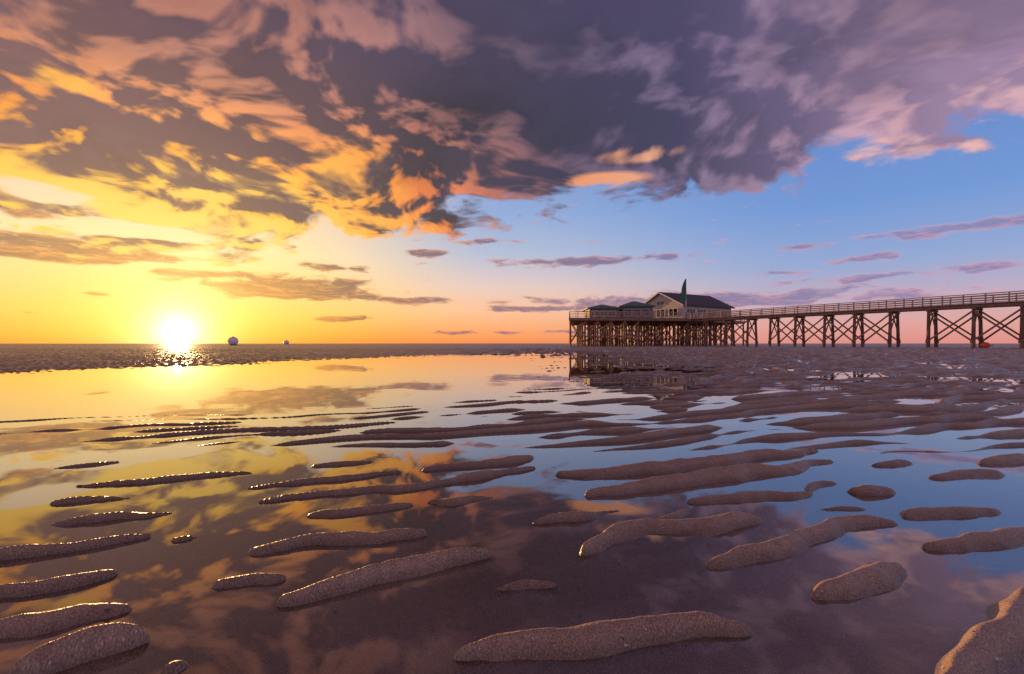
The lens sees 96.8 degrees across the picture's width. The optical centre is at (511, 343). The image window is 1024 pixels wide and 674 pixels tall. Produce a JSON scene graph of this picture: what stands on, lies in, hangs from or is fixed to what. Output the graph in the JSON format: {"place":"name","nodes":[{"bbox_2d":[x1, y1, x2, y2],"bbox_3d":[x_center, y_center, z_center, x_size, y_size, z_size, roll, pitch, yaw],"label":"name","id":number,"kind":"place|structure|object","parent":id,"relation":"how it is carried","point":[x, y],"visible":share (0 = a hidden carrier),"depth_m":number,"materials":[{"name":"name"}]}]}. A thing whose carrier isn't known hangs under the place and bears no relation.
{"place":"outdoors","nodes":[
{"label":"outdoors","id":0,"kind":"place"},
{"bbox_2d":[5,430,1003,664],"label":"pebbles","id":1,"kind":"object","parent":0,"point":[230,636],"visible":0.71,"depth_m":1.38,"materials":[{"name":"grey stone"}]},
{"bbox_2d":[0,343,1023,673],"bbox_3d":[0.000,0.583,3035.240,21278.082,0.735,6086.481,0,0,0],"label":"sand ground","id":2,"kind":"structure","parent":0,"point":[356,533],"depth_m":1.90,"materials":[{"name":"brown sand"}]},
{"bbox_2d":[228,336,238,344],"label":"white buoy","id":3,"kind":"object","parent":2,"relation":"on","point":[232,340],"visible":0.88,"depth_m":136.11,"materials":[{"name":"paint"}]},
{"bbox_2d":[980,342,991,347],"bbox_3d":[64.750,0.231,62.000,1.700,0.827,0.840,0,0,0],"label":"marker buoy","id":4,"kind":"object","parent":2,"relation":"on","point":[984,344],"visible":0.98,"depth_m":61.77,"materials":[{"name":"orange plastic"}]},
{"bbox_2d":[0,351,1023,468],"bbox_3d":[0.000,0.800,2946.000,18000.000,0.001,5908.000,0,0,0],"label":"tidal pool water","id":5,"kind":"structure","parent":0,"point":[435,387],"depth_m":6.37,"materials":[{"name":"blue liquid"}]},
{"bbox_2d":[569,292,744,345],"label":"stilt restaurant","id":6,"kind":"structure","parent":5,"relation":"in","point":[656,311],"depth_m":105.77,"materials":[{"name":"brown wood"}]},
{"bbox_2d":[592,301,726,316],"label":"window panes","id":7,"kind":"structure","parent":6,"relation":"in","point":[662,302],"depth_m":107.60,"materials":[{"name":"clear glass"}]},
{"bbox_2d":[600,292,726,316],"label":"window frames","id":8,"kind":"structure","parent":6,"relation":"in","point":[658,292],"depth_m":108.94,"materials":[{"name":"white wood"}]},
{"bbox_2d":[681,279,686,317],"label":"feather flag","id":9,"kind":"object","parent":6,"relation":"on","point":[683,290],"visible":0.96,"depth_m":102.38,"materials":[{"name":"fabric"}]},
{"bbox_2d":[686,290,1023,347],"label":"boardwalk pier","id":10,"kind":"structure","parent":5,"relation":"in","point":[976,307],"depth_m":74.31,"materials":[{"name":"brown wood"}]},
{"bbox_2d":[0,0,1023,342],"label":"sky","id":11,"kind":"structure","parent":0,"point":[172,171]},
{"bbox_2d":[2,431,1023,673],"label":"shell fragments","id":12,"kind":"object","parent":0,"point":[943,667],"visible":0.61,"depth_m":1.50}
]}

